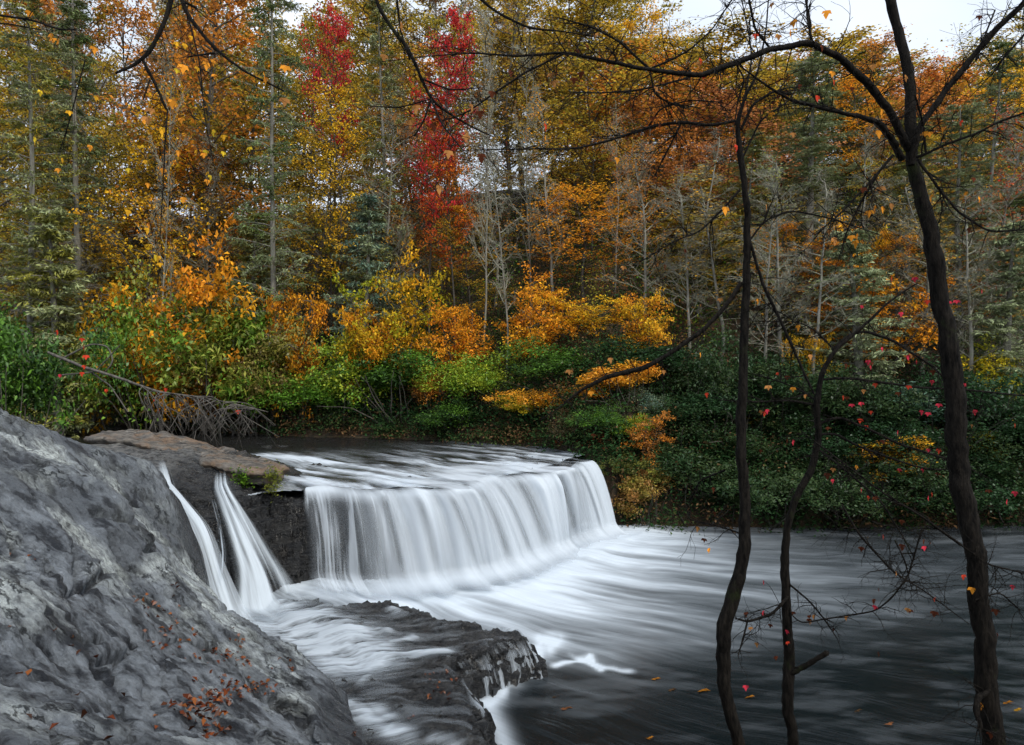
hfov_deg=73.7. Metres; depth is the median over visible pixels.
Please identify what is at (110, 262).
maple tree
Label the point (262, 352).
shrub
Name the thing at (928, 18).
sky
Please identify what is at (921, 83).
maple tree
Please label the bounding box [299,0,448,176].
maple tree
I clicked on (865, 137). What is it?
bare tree
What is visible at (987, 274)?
maple tree
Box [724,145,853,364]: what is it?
bare tree
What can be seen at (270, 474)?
moss tuft
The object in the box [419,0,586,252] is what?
maple tree
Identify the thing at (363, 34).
maple tree
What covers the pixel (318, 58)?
maple tree
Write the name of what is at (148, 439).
rock slab
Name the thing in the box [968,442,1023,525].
shrub
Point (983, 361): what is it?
sapling
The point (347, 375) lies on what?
shrub
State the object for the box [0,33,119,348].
maple tree
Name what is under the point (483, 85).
bare tree
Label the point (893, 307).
maple tree
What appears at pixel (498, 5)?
maple tree
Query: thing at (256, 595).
side cascade
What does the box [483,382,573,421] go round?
shrub
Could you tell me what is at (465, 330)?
sapling
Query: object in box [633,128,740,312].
bare tree
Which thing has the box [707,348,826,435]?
shrub
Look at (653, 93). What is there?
maple tree
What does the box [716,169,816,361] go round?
bare tree
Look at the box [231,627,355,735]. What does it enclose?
leaf litter
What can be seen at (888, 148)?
maple tree
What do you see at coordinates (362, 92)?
maple tree
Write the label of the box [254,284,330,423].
sapling
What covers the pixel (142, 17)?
maple tree
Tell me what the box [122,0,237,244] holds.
maple tree
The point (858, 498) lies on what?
shrub
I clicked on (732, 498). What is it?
shrub
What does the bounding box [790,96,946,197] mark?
maple tree
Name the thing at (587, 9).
maple tree
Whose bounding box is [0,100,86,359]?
maple tree
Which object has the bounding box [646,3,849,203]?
maple tree
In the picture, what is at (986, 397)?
shrub
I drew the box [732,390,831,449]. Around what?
shrub
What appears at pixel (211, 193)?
maple tree
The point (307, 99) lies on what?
maple tree
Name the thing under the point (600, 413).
shrub
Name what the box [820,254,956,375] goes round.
sapling
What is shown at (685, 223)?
maple tree
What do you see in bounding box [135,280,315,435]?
shrub
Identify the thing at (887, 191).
hemlock tree
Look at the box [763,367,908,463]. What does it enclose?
shrub
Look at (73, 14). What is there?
hemlock tree
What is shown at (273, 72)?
maple tree
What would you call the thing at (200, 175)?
maple tree
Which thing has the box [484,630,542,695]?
ledge spill
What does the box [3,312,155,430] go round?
shrub
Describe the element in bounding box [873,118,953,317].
hemlock tree
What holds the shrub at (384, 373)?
on the hillside
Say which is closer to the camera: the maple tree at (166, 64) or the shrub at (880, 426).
the shrub at (880, 426)
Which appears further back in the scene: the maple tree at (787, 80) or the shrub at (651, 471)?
the maple tree at (787, 80)
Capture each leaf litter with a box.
[8,553,280,739]
[121,409,604,450]
[133,582,179,623]
[143,625,251,665]
[161,669,277,737]
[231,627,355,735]
[407,669,457,718]
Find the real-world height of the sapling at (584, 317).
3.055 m
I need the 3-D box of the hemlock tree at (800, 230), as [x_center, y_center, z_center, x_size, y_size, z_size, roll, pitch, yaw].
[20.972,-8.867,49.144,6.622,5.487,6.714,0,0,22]
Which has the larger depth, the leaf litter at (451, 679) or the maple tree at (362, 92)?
the maple tree at (362, 92)
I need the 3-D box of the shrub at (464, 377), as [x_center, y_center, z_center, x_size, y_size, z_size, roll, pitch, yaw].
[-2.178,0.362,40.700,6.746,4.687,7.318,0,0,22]
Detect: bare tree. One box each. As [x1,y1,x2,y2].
[1,0,177,304]
[7,3,90,199]
[11,0,138,243]
[88,0,197,295]
[121,26,193,431]
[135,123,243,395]
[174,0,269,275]
[343,95,435,304]
[366,50,447,296]
[401,0,506,200]
[413,0,502,233]
[442,0,562,220]
[447,77,558,305]
[453,3,524,348]
[478,117,544,379]
[482,3,528,189]
[505,32,551,328]
[516,84,573,323]
[588,100,643,298]
[588,137,703,328]
[620,134,689,208]
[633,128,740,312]
[640,160,735,359]
[670,160,798,363]
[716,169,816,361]
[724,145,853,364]
[737,165,880,379]
[813,115,916,350]
[874,169,996,381]
[893,178,1023,379]
[939,100,1023,309]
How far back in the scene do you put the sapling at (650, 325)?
38.04 m
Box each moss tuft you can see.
[231,463,256,487]
[257,459,287,498]
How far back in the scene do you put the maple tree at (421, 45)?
65.26 m
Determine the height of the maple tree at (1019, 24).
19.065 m
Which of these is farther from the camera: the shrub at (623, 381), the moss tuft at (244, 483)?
the shrub at (623, 381)
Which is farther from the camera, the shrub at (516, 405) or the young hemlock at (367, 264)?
the young hemlock at (367, 264)
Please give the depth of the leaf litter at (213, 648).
9.84 m
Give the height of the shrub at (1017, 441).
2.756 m
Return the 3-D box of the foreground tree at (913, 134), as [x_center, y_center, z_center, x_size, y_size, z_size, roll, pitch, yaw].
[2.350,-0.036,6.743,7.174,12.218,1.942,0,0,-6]
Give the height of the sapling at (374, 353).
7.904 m
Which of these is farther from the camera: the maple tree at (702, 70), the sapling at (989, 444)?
the maple tree at (702, 70)
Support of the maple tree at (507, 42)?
on the hillside
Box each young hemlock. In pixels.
[0,203,124,437]
[191,212,302,415]
[318,193,408,405]
[800,228,933,424]
[958,220,1023,408]
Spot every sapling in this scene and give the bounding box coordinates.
[42,274,192,432]
[89,208,259,434]
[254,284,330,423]
[330,234,449,400]
[339,300,405,406]
[408,297,497,390]
[494,260,579,375]
[538,294,638,341]
[596,287,683,361]
[616,409,675,465]
[746,404,787,431]
[778,332,841,375]
[799,207,891,348]
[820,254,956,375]
[843,435,937,485]
[960,330,1023,420]
[969,430,1018,463]
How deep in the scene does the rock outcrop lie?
8.86 m
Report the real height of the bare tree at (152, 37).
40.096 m
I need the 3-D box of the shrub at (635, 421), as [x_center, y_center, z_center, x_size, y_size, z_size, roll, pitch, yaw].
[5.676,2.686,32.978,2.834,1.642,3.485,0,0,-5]
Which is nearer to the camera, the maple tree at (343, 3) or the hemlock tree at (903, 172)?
the hemlock tree at (903, 172)
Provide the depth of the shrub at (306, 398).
41.15 m
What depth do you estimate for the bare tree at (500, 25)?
89.32 m
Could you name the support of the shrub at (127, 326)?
on the hillside
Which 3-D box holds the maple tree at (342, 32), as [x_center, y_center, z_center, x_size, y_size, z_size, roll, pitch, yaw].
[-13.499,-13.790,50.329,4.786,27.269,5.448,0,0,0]
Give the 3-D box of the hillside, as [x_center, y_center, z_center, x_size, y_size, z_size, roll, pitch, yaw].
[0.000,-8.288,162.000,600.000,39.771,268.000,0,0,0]
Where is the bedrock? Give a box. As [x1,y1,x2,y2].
[79,434,584,744]
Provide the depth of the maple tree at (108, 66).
54.87 m
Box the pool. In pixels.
[272,524,1023,744]
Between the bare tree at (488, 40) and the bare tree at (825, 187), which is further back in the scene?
the bare tree at (488, 40)
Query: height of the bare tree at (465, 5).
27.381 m
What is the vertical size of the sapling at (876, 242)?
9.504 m
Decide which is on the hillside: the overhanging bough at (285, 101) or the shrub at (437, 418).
the shrub at (437, 418)
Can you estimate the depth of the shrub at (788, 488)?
29.79 m
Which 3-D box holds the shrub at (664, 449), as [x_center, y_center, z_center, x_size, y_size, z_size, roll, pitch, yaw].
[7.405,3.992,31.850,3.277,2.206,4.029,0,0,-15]
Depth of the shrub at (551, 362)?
37.04 m
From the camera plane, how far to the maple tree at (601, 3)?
68.87 m
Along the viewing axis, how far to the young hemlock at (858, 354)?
36.58 m
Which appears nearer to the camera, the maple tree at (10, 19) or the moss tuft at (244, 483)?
the moss tuft at (244, 483)
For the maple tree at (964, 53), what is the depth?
85.45 m
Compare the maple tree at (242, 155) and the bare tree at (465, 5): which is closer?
the maple tree at (242, 155)
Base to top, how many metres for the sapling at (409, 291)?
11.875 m
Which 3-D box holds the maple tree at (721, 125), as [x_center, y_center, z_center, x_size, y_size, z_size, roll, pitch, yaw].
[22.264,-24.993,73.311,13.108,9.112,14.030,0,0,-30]
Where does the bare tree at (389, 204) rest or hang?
on the hillside
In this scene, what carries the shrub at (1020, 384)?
on the hillside
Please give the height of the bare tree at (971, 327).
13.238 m
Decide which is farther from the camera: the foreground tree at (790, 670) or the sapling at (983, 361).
the sapling at (983, 361)
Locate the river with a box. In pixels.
[36,421,580,494]
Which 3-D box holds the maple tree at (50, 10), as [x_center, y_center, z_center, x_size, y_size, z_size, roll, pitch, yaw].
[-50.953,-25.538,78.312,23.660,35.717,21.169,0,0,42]
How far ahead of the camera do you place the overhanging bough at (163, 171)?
8.91 m
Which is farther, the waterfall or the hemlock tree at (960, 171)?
the hemlock tree at (960, 171)
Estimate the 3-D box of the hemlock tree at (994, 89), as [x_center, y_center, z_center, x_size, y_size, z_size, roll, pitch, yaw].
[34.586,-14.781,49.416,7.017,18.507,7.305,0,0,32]
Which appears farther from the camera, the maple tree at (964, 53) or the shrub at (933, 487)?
the maple tree at (964, 53)
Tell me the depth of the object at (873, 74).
80.63 m
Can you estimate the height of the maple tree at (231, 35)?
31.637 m
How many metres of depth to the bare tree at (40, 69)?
88.67 m
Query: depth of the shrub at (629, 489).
30.00 m
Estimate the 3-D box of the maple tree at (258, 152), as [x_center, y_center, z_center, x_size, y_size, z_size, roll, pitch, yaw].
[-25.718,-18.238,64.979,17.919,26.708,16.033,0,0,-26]
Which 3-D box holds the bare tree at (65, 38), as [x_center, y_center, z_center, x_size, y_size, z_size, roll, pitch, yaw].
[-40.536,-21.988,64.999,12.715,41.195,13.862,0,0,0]
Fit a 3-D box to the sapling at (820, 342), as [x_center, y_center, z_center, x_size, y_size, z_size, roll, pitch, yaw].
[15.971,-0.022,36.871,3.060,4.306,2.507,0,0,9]
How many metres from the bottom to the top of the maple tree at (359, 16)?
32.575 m
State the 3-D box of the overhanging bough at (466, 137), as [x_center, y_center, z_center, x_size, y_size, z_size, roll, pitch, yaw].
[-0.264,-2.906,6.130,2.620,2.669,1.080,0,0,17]
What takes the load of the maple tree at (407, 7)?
on the hillside
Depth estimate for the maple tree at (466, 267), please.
47.68 m
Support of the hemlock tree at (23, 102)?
on the hillside
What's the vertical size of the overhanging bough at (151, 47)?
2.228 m
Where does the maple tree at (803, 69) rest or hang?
on the hillside
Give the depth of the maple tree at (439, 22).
55.10 m
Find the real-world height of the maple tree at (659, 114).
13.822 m
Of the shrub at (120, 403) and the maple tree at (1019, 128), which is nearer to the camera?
the shrub at (120, 403)
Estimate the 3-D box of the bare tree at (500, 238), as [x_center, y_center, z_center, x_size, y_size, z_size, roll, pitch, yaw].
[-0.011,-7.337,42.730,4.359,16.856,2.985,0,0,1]
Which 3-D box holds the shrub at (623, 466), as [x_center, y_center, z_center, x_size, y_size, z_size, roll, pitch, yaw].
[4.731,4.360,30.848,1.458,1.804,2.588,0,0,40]
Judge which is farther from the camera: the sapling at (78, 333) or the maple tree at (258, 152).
the maple tree at (258, 152)
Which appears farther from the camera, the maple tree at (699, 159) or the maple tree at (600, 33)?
the maple tree at (600, 33)
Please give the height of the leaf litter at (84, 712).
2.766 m
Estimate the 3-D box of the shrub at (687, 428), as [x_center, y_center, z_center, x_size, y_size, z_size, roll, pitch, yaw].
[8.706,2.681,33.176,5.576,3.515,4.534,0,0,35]
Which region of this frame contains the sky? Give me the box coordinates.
[0,0,1023,225]
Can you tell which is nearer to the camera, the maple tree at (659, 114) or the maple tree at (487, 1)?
the maple tree at (659, 114)
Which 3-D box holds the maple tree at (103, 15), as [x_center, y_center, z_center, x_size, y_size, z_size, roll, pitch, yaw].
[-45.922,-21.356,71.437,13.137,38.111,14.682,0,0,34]
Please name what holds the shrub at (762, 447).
on the hillside
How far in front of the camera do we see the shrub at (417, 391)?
40.78 m
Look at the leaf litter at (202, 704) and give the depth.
6.76 m
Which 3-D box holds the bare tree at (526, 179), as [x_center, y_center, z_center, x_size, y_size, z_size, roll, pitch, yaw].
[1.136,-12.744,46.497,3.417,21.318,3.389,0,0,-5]
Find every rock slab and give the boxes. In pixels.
[84,429,237,452]
[199,451,289,485]
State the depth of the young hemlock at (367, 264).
44.85 m
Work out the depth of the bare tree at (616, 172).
46.58 m
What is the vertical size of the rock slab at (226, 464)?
0.943 m
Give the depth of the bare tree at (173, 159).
44.69 m
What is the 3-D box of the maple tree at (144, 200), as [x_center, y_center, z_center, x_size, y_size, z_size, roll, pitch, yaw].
[-25.677,-7.438,47.642,11.501,28.210,10.290,0,0,42]
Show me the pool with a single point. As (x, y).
(611, 629)
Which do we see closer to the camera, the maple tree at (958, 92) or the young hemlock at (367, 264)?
the young hemlock at (367, 264)
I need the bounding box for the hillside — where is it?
[0,161,1023,531]
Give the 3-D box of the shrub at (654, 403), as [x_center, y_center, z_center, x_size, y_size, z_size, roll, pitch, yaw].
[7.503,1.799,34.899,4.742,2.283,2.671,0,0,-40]
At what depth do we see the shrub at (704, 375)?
34.51 m
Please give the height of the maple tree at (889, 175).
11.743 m
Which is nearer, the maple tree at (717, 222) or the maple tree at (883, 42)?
the maple tree at (717, 222)
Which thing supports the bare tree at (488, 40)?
on the hillside
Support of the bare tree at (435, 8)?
on the hillside
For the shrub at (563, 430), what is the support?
on the hillside
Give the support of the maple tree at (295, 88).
on the hillside
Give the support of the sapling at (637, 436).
on the hillside
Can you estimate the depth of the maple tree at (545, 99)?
63.99 m
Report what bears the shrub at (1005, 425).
on the hillside
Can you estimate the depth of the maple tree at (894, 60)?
80.92 m
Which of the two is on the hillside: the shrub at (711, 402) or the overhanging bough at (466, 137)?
the shrub at (711, 402)
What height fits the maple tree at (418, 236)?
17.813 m
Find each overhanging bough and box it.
[0,0,114,53]
[27,17,254,273]
[87,0,200,124]
[165,0,297,106]
[360,0,631,195]
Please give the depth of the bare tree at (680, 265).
40.85 m
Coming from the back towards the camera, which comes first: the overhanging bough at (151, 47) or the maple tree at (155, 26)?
the maple tree at (155, 26)
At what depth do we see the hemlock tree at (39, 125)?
77.77 m
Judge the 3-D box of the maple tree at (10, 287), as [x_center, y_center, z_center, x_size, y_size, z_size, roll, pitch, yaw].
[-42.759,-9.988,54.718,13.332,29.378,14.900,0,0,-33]
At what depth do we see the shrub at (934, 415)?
33.26 m
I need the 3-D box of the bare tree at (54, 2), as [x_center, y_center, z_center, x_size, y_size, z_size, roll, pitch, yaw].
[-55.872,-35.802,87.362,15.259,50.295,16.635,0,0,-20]
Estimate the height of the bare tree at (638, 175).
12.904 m
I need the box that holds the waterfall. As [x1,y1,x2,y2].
[288,461,627,593]
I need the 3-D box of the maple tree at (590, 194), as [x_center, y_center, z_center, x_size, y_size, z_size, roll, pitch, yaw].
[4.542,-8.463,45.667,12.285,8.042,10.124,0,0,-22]
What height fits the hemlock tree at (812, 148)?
17.691 m
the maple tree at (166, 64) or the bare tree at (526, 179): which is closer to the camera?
the bare tree at (526, 179)
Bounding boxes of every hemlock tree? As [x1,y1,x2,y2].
[0,0,86,421]
[0,10,93,289]
[13,0,146,428]
[95,82,200,349]
[213,0,325,417]
[341,0,434,354]
[689,127,794,299]
[736,51,888,328]
[739,138,859,243]
[765,208,842,284]
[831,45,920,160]
[862,159,975,232]
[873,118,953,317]
[901,99,1022,354]
[939,39,1023,289]
[949,181,1023,264]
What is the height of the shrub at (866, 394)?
4.815 m
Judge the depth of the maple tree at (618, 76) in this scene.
53.10 m
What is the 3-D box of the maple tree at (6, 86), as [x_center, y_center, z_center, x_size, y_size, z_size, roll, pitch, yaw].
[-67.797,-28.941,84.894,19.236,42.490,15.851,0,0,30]
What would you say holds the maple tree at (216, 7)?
on the hillside
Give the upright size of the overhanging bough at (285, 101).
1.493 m
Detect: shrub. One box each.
[0,294,138,434]
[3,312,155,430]
[56,255,211,432]
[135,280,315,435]
[149,311,324,435]
[228,356,375,430]
[288,326,411,427]
[319,342,442,429]
[399,354,481,414]
[407,341,535,415]
[411,396,480,436]
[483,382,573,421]
[489,394,546,424]
[493,333,614,392]
[546,406,588,451]
[565,398,632,436]
[573,357,665,416]
[581,337,707,390]
[598,449,635,483]
[608,412,655,440]
[611,464,675,527]
[619,458,684,485]
[620,386,681,416]
[632,437,702,472]
[637,393,746,453]
[644,325,763,423]
[644,443,769,527]
[664,381,784,449]
[700,459,772,526]
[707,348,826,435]
[707,429,785,466]
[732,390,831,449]
[749,444,853,529]
[754,413,863,467]
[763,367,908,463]
[772,351,934,437]
[795,445,916,528]
[815,438,948,518]
[820,404,944,462]
[859,444,988,527]
[863,379,998,433]
[883,426,1023,477]
[898,353,1023,447]
[904,450,1023,527]
[926,368,1023,430]
[942,417,1023,467]
[968,390,1023,460]
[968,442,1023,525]
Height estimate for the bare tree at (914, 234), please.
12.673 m
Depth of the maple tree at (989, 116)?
61.39 m
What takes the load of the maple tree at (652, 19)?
on the hillside
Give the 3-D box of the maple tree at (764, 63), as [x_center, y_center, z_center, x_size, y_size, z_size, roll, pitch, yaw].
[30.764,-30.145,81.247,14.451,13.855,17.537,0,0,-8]
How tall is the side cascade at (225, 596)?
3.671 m
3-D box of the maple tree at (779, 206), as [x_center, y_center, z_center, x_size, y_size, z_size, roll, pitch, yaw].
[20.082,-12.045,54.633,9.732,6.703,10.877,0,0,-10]
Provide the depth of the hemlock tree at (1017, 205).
52.58 m
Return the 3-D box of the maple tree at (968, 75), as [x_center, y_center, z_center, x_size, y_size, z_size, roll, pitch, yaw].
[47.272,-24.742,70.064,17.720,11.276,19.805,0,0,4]
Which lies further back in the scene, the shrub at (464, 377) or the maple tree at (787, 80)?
the maple tree at (787, 80)
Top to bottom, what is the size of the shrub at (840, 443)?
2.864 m
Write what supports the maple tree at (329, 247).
on the hillside
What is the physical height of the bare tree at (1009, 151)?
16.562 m
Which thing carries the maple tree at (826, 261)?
on the hillside
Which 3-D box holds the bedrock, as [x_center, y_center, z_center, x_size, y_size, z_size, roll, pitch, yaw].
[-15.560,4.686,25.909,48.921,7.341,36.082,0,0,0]
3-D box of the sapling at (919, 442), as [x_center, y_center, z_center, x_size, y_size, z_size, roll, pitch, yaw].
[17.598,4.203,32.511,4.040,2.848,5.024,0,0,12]
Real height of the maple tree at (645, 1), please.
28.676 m
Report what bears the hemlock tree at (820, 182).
on the hillside
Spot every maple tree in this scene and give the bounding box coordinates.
[0,0,59,316]
[0,0,150,222]
[0,3,25,185]
[0,19,96,292]
[0,25,35,219]
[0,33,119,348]
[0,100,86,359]
[0,115,50,324]
[2,0,139,289]
[3,109,177,423]
[9,39,156,302]
[16,0,229,289]
[49,156,202,425]
[63,120,214,338]
[64,80,236,429]
[90,0,314,313]
[107,8,268,224]
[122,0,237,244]
[127,0,248,284]
[129,0,283,309]
[130,47,332,307]
[136,0,297,266]
[145,116,253,298]
[147,31,361,294]
[152,134,296,308]
[176,11,323,207]
[203,0,326,258]
[226,42,365,227]
[228,0,370,268]
[241,0,390,253]
[243,7,380,286]
[252,120,398,344]
[279,74,407,343]
[295,0,362,352]
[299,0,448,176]
[303,56,428,261]
[311,0,469,281]
[316,40,474,272]
[320,0,427,232]
[321,0,428,189]
[359,115,492,325]
[366,0,498,177]
[378,10,529,299]
[396,2,483,357]
[415,110,481,358]
[415,203,525,335]
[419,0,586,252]
[433,19,638,211]
[446,0,576,191]
[447,0,528,142]
[481,52,623,214]
[493,174,679,299]
[496,19,692,246]
[500,0,643,177]
[502,0,681,164]
[503,0,656,161]
[516,114,674,263]
[525,34,728,221]
[529,87,669,239]
[530,0,643,145]
[566,93,725,258]
[568,41,714,152]
[574,0,707,208]
[581,24,715,174]
[596,0,698,129]
[624,25,740,146]
[627,59,771,209]
[630,136,789,259]
[630,166,779,251]
[637,208,800,281]
[641,208,766,322]
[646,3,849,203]
[660,54,867,178]
[664,71,854,241]
[664,88,783,164]
[686,74,817,162]
[701,31,901,162]
[712,19,923,157]
[720,179,836,255]
[723,106,844,197]
[730,219,829,336]
[741,51,835,150]
[775,240,903,361]
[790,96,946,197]
[815,24,960,149]
[816,33,988,158]
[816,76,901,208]
[819,73,930,222]
[831,120,991,162]
[845,46,1018,187]
[846,133,988,274]
[861,230,961,363]
[862,63,1017,155]
[868,50,1023,183]
[881,208,1000,269]
[895,192,1023,252]
[900,61,1014,160]
[919,223,1023,352]
[931,59,1023,221]
[931,118,1023,191]
[933,47,1023,205]
[937,36,1023,148]
[940,7,1023,180]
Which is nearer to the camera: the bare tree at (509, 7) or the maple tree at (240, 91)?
the maple tree at (240, 91)
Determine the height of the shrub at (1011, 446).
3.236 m
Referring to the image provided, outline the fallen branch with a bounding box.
[47,330,278,449]
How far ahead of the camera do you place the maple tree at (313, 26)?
70.67 m
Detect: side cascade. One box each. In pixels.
[161,468,252,622]
[215,478,288,615]
[221,537,222,569]
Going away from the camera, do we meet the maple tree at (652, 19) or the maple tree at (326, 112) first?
the maple tree at (326, 112)
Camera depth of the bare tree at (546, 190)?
45.10 m
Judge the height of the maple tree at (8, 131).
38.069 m
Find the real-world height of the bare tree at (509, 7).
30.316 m
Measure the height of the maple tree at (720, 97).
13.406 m
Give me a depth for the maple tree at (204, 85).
69.05 m
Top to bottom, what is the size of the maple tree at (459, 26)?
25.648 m
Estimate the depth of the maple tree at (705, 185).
50.54 m
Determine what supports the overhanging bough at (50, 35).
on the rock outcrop
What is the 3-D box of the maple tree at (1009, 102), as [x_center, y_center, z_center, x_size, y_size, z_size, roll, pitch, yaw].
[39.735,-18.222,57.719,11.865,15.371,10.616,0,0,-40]
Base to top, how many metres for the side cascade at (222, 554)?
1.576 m
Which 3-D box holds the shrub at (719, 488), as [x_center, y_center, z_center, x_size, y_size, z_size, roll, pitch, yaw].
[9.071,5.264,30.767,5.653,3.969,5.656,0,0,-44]
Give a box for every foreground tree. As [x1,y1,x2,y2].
[379,0,1023,744]
[442,0,901,744]
[693,276,1023,744]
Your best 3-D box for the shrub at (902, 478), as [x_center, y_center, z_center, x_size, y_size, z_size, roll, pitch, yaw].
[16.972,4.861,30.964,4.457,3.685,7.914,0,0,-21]
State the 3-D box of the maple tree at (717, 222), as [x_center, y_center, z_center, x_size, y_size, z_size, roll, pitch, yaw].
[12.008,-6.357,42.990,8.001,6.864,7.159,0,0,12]
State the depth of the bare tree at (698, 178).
39.69 m
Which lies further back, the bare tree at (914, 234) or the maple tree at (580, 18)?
the maple tree at (580, 18)
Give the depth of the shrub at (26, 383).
34.27 m
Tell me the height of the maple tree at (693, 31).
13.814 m
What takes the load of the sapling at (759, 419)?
on the hillside
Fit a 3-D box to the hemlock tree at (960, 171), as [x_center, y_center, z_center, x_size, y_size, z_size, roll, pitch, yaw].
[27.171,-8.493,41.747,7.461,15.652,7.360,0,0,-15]
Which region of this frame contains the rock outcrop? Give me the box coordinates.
[0,407,366,744]
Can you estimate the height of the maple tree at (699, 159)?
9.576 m
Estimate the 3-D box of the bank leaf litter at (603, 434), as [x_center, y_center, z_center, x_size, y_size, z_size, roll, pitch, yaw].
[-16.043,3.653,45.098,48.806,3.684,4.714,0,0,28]
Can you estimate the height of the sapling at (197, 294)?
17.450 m
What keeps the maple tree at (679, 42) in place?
on the hillside
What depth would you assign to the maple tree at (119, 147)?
49.54 m
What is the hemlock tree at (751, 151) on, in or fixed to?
on the hillside
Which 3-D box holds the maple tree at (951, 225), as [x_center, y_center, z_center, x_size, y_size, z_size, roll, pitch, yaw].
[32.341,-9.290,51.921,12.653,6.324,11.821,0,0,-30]
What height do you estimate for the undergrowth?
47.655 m
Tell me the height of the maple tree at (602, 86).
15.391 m
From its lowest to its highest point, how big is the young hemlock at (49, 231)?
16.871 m
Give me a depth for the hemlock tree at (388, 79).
46.83 m
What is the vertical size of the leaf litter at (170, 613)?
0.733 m
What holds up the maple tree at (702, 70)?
on the hillside
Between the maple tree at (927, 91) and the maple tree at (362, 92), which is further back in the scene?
the maple tree at (927, 91)
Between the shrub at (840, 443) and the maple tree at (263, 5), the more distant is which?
the maple tree at (263, 5)
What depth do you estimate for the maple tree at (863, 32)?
79.50 m
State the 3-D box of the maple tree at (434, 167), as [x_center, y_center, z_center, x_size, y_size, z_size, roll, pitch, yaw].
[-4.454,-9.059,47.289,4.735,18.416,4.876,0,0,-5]
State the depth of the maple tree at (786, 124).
64.65 m
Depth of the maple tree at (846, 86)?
60.59 m
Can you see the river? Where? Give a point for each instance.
(396, 461)
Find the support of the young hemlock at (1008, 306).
on the hillside
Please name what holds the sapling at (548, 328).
on the hillside
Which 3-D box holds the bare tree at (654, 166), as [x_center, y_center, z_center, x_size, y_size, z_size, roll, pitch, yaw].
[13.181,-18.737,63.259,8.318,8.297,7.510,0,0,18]
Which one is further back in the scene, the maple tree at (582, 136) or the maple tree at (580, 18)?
the maple tree at (580, 18)
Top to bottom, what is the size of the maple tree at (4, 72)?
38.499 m
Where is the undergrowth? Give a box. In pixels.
[0,25,1023,537]
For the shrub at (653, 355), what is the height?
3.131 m
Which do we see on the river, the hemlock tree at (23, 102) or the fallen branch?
the fallen branch
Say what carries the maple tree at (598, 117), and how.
on the hillside
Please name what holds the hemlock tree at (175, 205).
on the hillside
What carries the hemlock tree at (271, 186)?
on the hillside
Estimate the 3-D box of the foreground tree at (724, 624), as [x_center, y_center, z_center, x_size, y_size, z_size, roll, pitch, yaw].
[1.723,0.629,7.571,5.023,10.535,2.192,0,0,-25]
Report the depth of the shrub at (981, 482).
30.41 m
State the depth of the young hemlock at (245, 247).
45.38 m
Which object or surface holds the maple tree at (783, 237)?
on the hillside
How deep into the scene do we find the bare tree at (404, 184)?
57.14 m
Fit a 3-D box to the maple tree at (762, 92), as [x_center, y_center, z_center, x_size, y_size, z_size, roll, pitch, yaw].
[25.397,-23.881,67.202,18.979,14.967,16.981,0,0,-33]
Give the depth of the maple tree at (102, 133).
50.84 m
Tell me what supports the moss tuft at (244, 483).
attached to the rock slab at (226, 464)

